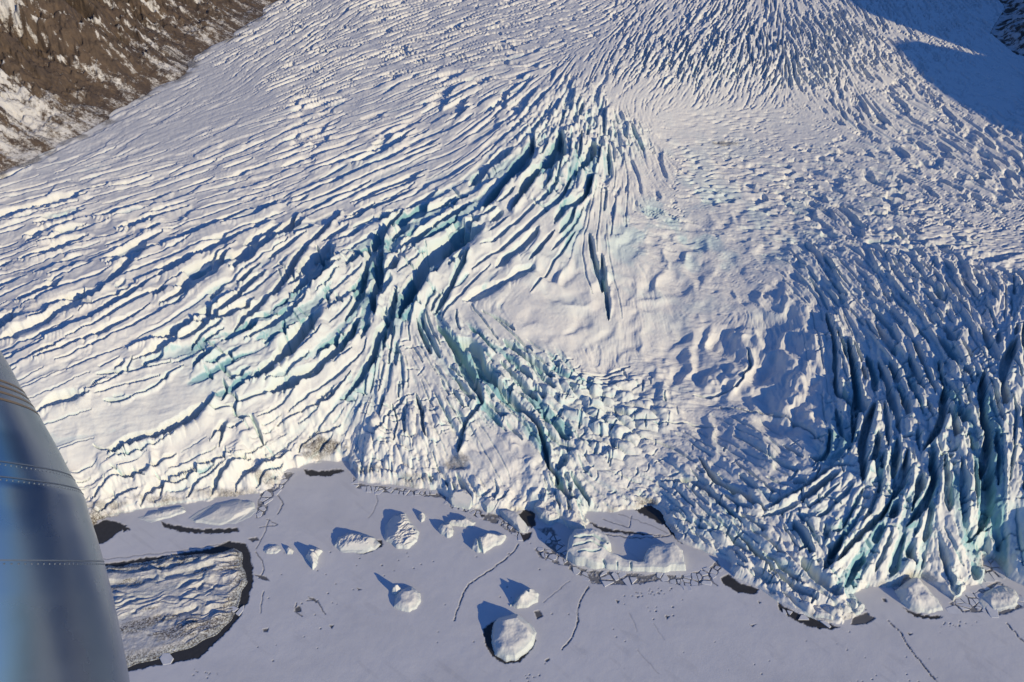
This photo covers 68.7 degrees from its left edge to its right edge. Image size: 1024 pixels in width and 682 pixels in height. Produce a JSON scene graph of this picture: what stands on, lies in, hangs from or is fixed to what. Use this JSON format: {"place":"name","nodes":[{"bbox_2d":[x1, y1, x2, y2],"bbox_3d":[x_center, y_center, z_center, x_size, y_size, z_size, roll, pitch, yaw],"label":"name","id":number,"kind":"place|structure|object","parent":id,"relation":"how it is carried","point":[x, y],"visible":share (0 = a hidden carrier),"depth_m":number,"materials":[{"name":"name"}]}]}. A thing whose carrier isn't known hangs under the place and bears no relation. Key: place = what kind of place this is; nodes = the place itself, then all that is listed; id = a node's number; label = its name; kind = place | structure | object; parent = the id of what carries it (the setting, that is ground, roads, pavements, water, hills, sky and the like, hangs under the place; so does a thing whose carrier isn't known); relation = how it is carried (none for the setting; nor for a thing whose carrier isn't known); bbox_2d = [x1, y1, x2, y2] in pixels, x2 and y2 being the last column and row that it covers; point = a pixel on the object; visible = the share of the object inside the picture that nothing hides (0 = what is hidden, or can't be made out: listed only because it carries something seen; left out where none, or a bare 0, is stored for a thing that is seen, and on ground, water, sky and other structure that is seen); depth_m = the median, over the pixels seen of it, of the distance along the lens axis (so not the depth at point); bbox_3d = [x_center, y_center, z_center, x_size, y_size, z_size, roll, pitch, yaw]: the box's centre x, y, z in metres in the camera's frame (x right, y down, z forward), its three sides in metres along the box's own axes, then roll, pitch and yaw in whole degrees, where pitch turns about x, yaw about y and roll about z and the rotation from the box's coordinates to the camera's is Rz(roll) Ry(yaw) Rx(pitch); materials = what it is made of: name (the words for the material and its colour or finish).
{"place":"outdoors","nodes":[
{"label":"outdoors","id":0,"kind":"place"},
{"bbox_2d":[0,351,129,681],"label":"aircraft","id":1,"kind":"object","parent":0,"point":[59,621],"visible":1,"depth_m":2.48,"materials":[{"name":"metal"}]},
{"bbox_2d":[0,0,277,172],"bbox_3d":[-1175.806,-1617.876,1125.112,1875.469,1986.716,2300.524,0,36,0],"label":"mountain","id":2,"kind":"structure","parent":0,"point":[69,69],"depth_m":993.78,"materials":[{"name":"brown stone"}]},
{"bbox_2d":[0,0,1023,623],"bbox_3d":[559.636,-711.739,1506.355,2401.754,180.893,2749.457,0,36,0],"label":"glacier","id":3,"kind":"object","parent":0,"point":[738,284],"visible":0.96,"depth_m":670.06,"materials":[{"name":"white ice"}]},
{"bbox_2d":[94,460,1023,681],"bbox_3d":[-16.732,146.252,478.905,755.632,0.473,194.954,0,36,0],"label":"frozen lake","id":4,"kind":"structure","parent":0,"point":[334,615],"depth_m":452.50,"materials":[{"name":"white ice"}]},
{"bbox_2d":[139,506,185,522],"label":"iceberg","id":5,"kind":"object","parent":4,"relation":"on","point":[160,515],"visible":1,"depth_m":513.61,"materials":[{"name":"white ice"}]},
{"bbox_2d":[160,653,173,664],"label":"ice floe","id":6,"kind":"object","parent":4,"relation":"on","point":[166,658],"visible":1,"depth_m":429.03,"materials":[{"name":"white ice"}]},
{"bbox_2d":[105,548,247,667],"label":"debris iceberg","id":7,"kind":"object","parent":4,"relation":"on","point":[167,604],"visible":0.57,"depth_m":458.06,"materials":[{"name":"white ice"}]},
{"bbox_2d":[188,500,257,525],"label":"iceberg","id":8,"kind":"object","parent":4,"relation":"on","point":[232,512],"visible":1,"depth_m":514.20,"materials":[{"name":"white ice"}]},
{"bbox_2d":[229,606,238,611],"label":"ice floe","id":9,"kind":"object","parent":4,"relation":"on","point":[234,609],"visible":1,"depth_m":455.45,"materials":[{"name":"white ice"}]},
{"bbox_2d":[236,605,243,615],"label":"ice floe","id":10,"kind":"object","parent":4,"relation":"on","point":[239,611],"visible":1,"depth_m":453.87,"materials":[{"name":"white ice"}]},
{"bbox_2d":[262,491,271,496],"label":"ice floe","id":11,"kind":"object","parent":4,"relation":"on","point":[266,494],"visible":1,"depth_m":530.27,"materials":[{"name":"white ice"}]},
{"bbox_2d":[264,545,281,553],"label":"iceberg","id":12,"kind":"object","parent":4,"relation":"on","point":[275,549],"visible":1,"depth_m":489.89,"materials":[{"name":"white ice"}]},
{"bbox_2d":[285,547,293,554],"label":"iceberg","id":13,"kind":"object","parent":4,"relation":"on","point":[289,550],"visible":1,"depth_m":489.24,"materials":[{"name":"white ice"}]},
{"bbox_2d":[306,548,322,569],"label":"iceberg","id":14,"kind":"object","parent":4,"relation":"on","point":[312,555],"visible":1,"depth_m":482.77,"materials":[{"name":"white ice"}]},
{"bbox_2d":[334,533,380,553],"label":"iceberg","id":15,"kind":"object","parent":4,"relation":"on","point":[360,543],"visible":1,"depth_m":491.61,"materials":[{"name":"white ice"}]},
{"bbox_2d":[392,585,400,594],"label":"iceberg","id":16,"kind":"object","parent":4,"relation":"on","point":[396,589],"visible":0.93,"depth_m":462.76,"materials":[{"name":"white ice"}]},
{"bbox_2d":[384,513,419,548],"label":"iceberg","id":17,"kind":"object","parent":4,"relation":"on","point":[402,531],"visible":1,"depth_m":498.82,"materials":[{"name":"white ice"}]},
{"bbox_2d":[393,587,420,611],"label":"iceberg","id":18,"kind":"object","parent":4,"relation":"on","point":[407,599],"visible":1,"depth_m":457.62,"materials":[{"name":"white ice"}]},
{"bbox_2d":[419,512,424,521],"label":"iceberg","id":19,"kind":"object","parent":4,"relation":"on","point":[422,517],"visible":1,"depth_m":511.73,"materials":[{"name":"white ice"}]},
{"bbox_2d":[438,523,453,537],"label":"iceberg","id":20,"kind":"object","parent":4,"relation":"on","point":[446,530],"visible":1,"depth_m":501.26,"materials":[{"name":"white ice"}]},
{"bbox_2d":[443,516,475,526],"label":"iceberg","id":21,"kind":"object","parent":4,"relation":"on","point":[466,522],"visible":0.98,"depth_m":506.95,"materials":[{"name":"white ice"}]},
{"bbox_2d":[448,489,471,509],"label":"iceberg","id":22,"kind":"object","parent":4,"relation":"on","point":[461,498],"visible":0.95,"depth_m":521.31,"materials":[{"name":"white ice"}]},
{"bbox_2d":[472,533,505,553],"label":"iceberg","id":23,"kind":"object","parent":4,"relation":"on","point":[485,543],"visible":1,"depth_m":492.95,"materials":[{"name":"white ice"}]},
{"bbox_2d":[482,496,498,512],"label":"iceberg","id":24,"kind":"object","parent":4,"relation":"on","point":[489,503],"visible":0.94,"depth_m":516.84,"materials":[{"name":"white ice"}]},
{"bbox_2d":[491,614,536,661],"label":"iceberg","id":25,"kind":"object","parent":4,"relation":"on","point":[513,636],"visible":1,"depth_m":435.52,"materials":[{"name":"white ice"}]},
{"bbox_2d":[500,509,528,532],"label":"iceberg","id":26,"kind":"object","parent":4,"relation":"on","point":[515,520],"visible":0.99,"depth_m":507.04,"materials":[{"name":"white ice"}]},
{"bbox_2d":[510,588,538,608],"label":"iceberg","id":27,"kind":"object","parent":4,"relation":"on","point":[527,598],"visible":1,"depth_m":457.89,"materials":[{"name":"white ice"}]},
{"bbox_2d":[533,496,558,524],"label":"iceberg","id":28,"kind":"object","parent":4,"relation":"on","point":[546,512],"visible":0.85,"depth_m":511.54,"materials":[{"name":"white ice"}]},
{"bbox_2d":[548,554,556,559],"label":"ice floe","id":29,"kind":"object","parent":4,"relation":"on","point":[552,556],"visible":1,"depth_m":486.37,"materials":[{"name":"white ice"}]},
{"bbox_2d":[558,556,563,564],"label":"ice floe","id":30,"kind":"object","parent":4,"relation":"on","point":[560,560],"visible":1,"depth_m":484.55,"materials":[{"name":"white ice"}]},
{"bbox_2d":[557,546,566,552],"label":"ice floe","id":31,"kind":"object","parent":4,"relation":"on","point":[563,549],"visible":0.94,"depth_m":491.27,"materials":[{"name":"ice"}]},
{"bbox_2d":[562,508,585,529],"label":"iceberg","id":32,"kind":"object","parent":4,"relation":"on","point":[573,521],"visible":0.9,"depth_m":505.89,"materials":[{"name":"white ice"}]},
{"bbox_2d":[573,567,579,574],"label":"ice floe","id":33,"kind":"object","parent":4,"relation":"on","point":[576,571],"visible":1,"depth_m":477.74,"materials":[{"name":"white ice"}]},
{"bbox_2d":[601,575,612,579],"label":"ice floe","id":34,"kind":"object","parent":4,"relation":"on","point":[608,577],"visible":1,"depth_m":473.95,"materials":[{"name":"white ice"}]},
{"bbox_2d":[602,581,613,586],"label":"ice floe","id":35,"kind":"object","parent":4,"relation":"on","point":[606,583],"visible":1,"depth_m":470.47,"materials":[{"name":"white ice"}]},
{"bbox_2d":[611,572,618,580],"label":"ice floe","id":36,"kind":"object","parent":4,"relation":"on","point":[614,576],"visible":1,"depth_m":474.31,"materials":[{"name":"white ice"}]},
{"bbox_2d":[619,572,625,577],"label":"ice floe","id":37,"kind":"object","parent":4,"relation":"on","point":[621,574],"visible":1,"depth_m":475.78,"materials":[{"name":"white ice"}]},
{"bbox_2d":[565,528,685,572],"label":"iceberg","id":38,"kind":"object","parent":4,"relation":"on","point":[589,548],"visible":1,"depth_m":480.31,"materials":[{"name":"white ice"}]},
{"bbox_2d":[622,577,630,588],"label":"ice floe","id":39,"kind":"object","parent":4,"relation":"on","point":[626,580],"visible":1,"depth_m":471.16,"materials":[{"name":"white ice"}]},
{"bbox_2d":[630,577,636,583],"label":"ice floe","id":40,"kind":"object","parent":4,"relation":"on","point":[633,579],"visible":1,"depth_m":472.41,"materials":[{"name":"white ice"}]},
{"bbox_2d":[661,573,668,580],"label":"ice floe","id":41,"kind":"object","parent":4,"relation":"on","point":[664,577],"visible":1,"depth_m":473.29,"materials":[{"name":"white ice"}]},
{"bbox_2d":[685,583,691,590],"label":"ice floe","id":42,"kind":"object","parent":4,"relation":"on","point":[688,586],"visible":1,"depth_m":468.49,"materials":[{"name":"white ice"}]},
{"bbox_2d":[692,573,697,580],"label":"ice floe","id":43,"kind":"object","parent":4,"relation":"on","point":[694,576],"visible":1,"depth_m":473.88,"materials":[{"name":"white ice"}]},
{"bbox_2d":[701,581,711,584],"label":"ice floe","id":44,"kind":"object","parent":4,"relation":"on","point":[706,582],"visible":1,"depth_m":470.61,"materials":[{"name":"white ice"}]},
{"bbox_2d":[798,615,808,619],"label":"ice floe","id":45,"kind":"object","parent":4,"relation":"on","point":[803,617],"visible":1,"depth_m":450.22,"materials":[{"name":"white ice"}]},
{"bbox_2d":[813,605,832,619],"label":"iceberg","id":46,"kind":"object","parent":4,"relation":"on","point":[821,614],"visible":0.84,"depth_m":449.70,"materials":[{"name":"white ice"}]},
{"bbox_2d":[820,621,830,627],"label":"ice floe","id":47,"kind":"object","parent":4,"relation":"on","point":[827,624],"visible":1,"depth_m":447.26,"materials":[{"name":"white ice"}]},
{"bbox_2d":[855,602,864,614],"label":"iceberg","id":48,"kind":"object","parent":4,"relation":"on","point":[859,609],"visible":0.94,"depth_m":453.60,"materials":[{"name":"white ice"}]},
{"bbox_2d":[894,577,942,613],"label":"iceberg","id":49,"kind":"object","parent":4,"relation":"on","point":[915,594],"visible":1,"depth_m":456.91,"materials":[{"name":"white ice"}]},
{"bbox_2d":[946,605,961,613],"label":"ice floe","id":50,"kind":"object","parent":4,"relation":"on","point":[954,609],"visible":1,"depth_m":454.67,"materials":[{"name":"white ice"}]},
{"bbox_2d":[956,603,970,608],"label":"ice floe","id":51,"kind":"object","parent":4,"relation":"on","point":[965,605],"visible":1,"depth_m":457.56,"materials":[{"name":"white ice"}]},
{"bbox_2d":[960,594,968,603],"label":"ice floe","id":52,"kind":"object","parent":4,"relation":"on","point":[964,598],"visible":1,"depth_m":461.13,"materials":[{"name":"white ice"}]},
{"bbox_2d":[964,592,974,597],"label":"ice floe","id":53,"kind":"object","parent":4,"relation":"on","point":[968,594],"visible":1,"depth_m":463.78,"materials":[{"name":"white ice"}]},
{"bbox_2d":[974,591,983,598],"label":"ice floe","id":54,"kind":"object","parent":4,"relation":"on","point":[978,594],"visible":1,"depth_m":463.56,"materials":[{"name":"ice"}]},
{"bbox_2d":[981,584,989,589],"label":"ice floe","id":55,"kind":"object","parent":4,"relation":"on","point":[985,587],"visible":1,"depth_m":467.92,"materials":[{"name":"white ice"}]},
{"bbox_2d":[983,572,994,581],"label":"ice floe","id":56,"kind":"object","parent":4,"relation":"on","point":[987,577],"visible":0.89,"depth_m":473.07,"materials":[{"name":"white ice"}]},
{"bbox_2d":[986,605,998,617],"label":"ice floe","id":57,"kind":"object","parent":4,"relation":"on","point":[992,613],"visible":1,"depth_m":453.33,"materials":[{"name":"white ice"}]},
{"bbox_2d":[989,571,1000,580],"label":"ice floe","id":58,"kind":"object","parent":4,"relation":"on","point":[994,576],"visible":1,"depth_m":474.26,"materials":[{"name":"white ice"}]},
{"bbox_2d":[990,560,999,566],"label":"ice floe","id":59,"kind":"object","parent":4,"relation":"on","point":[994,563],"visible":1,"depth_m":481.78,"materials":[{"name":"ice"}]},
{"bbox_2d":[978,586,1018,610],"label":"iceberg","id":60,"kind":"object","parent":4,"relation":"on","point":[1002,598],"visible":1,"depth_m":459.49,"materials":[{"name":"white ice"}]},
{"bbox_2d":[993,568,1005,578],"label":"ice floe","id":61,"kind":"object","parent":4,"relation":"on","point":[1000,573],"visible":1,"depth_m":476.96,"materials":[{"name":"white ice"}]},
{"bbox_2d":[1017,595,1023,601],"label":"ice floe","id":62,"kind":"object","parent":4,"relation":"on","point":[1021,599],"visible":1,"depth_m":460.65,"materials":[{"name":"white ice"}]},
{"bbox_2d":[991,0,1023,55],"bbox_3d":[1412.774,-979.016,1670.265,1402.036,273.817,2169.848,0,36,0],"label":"mountain","id":63,"kind":"structure","parent":0,"point":[1008,29],"depth_m":1189.96,"materials":[{"name":"white snow"}]}
]}

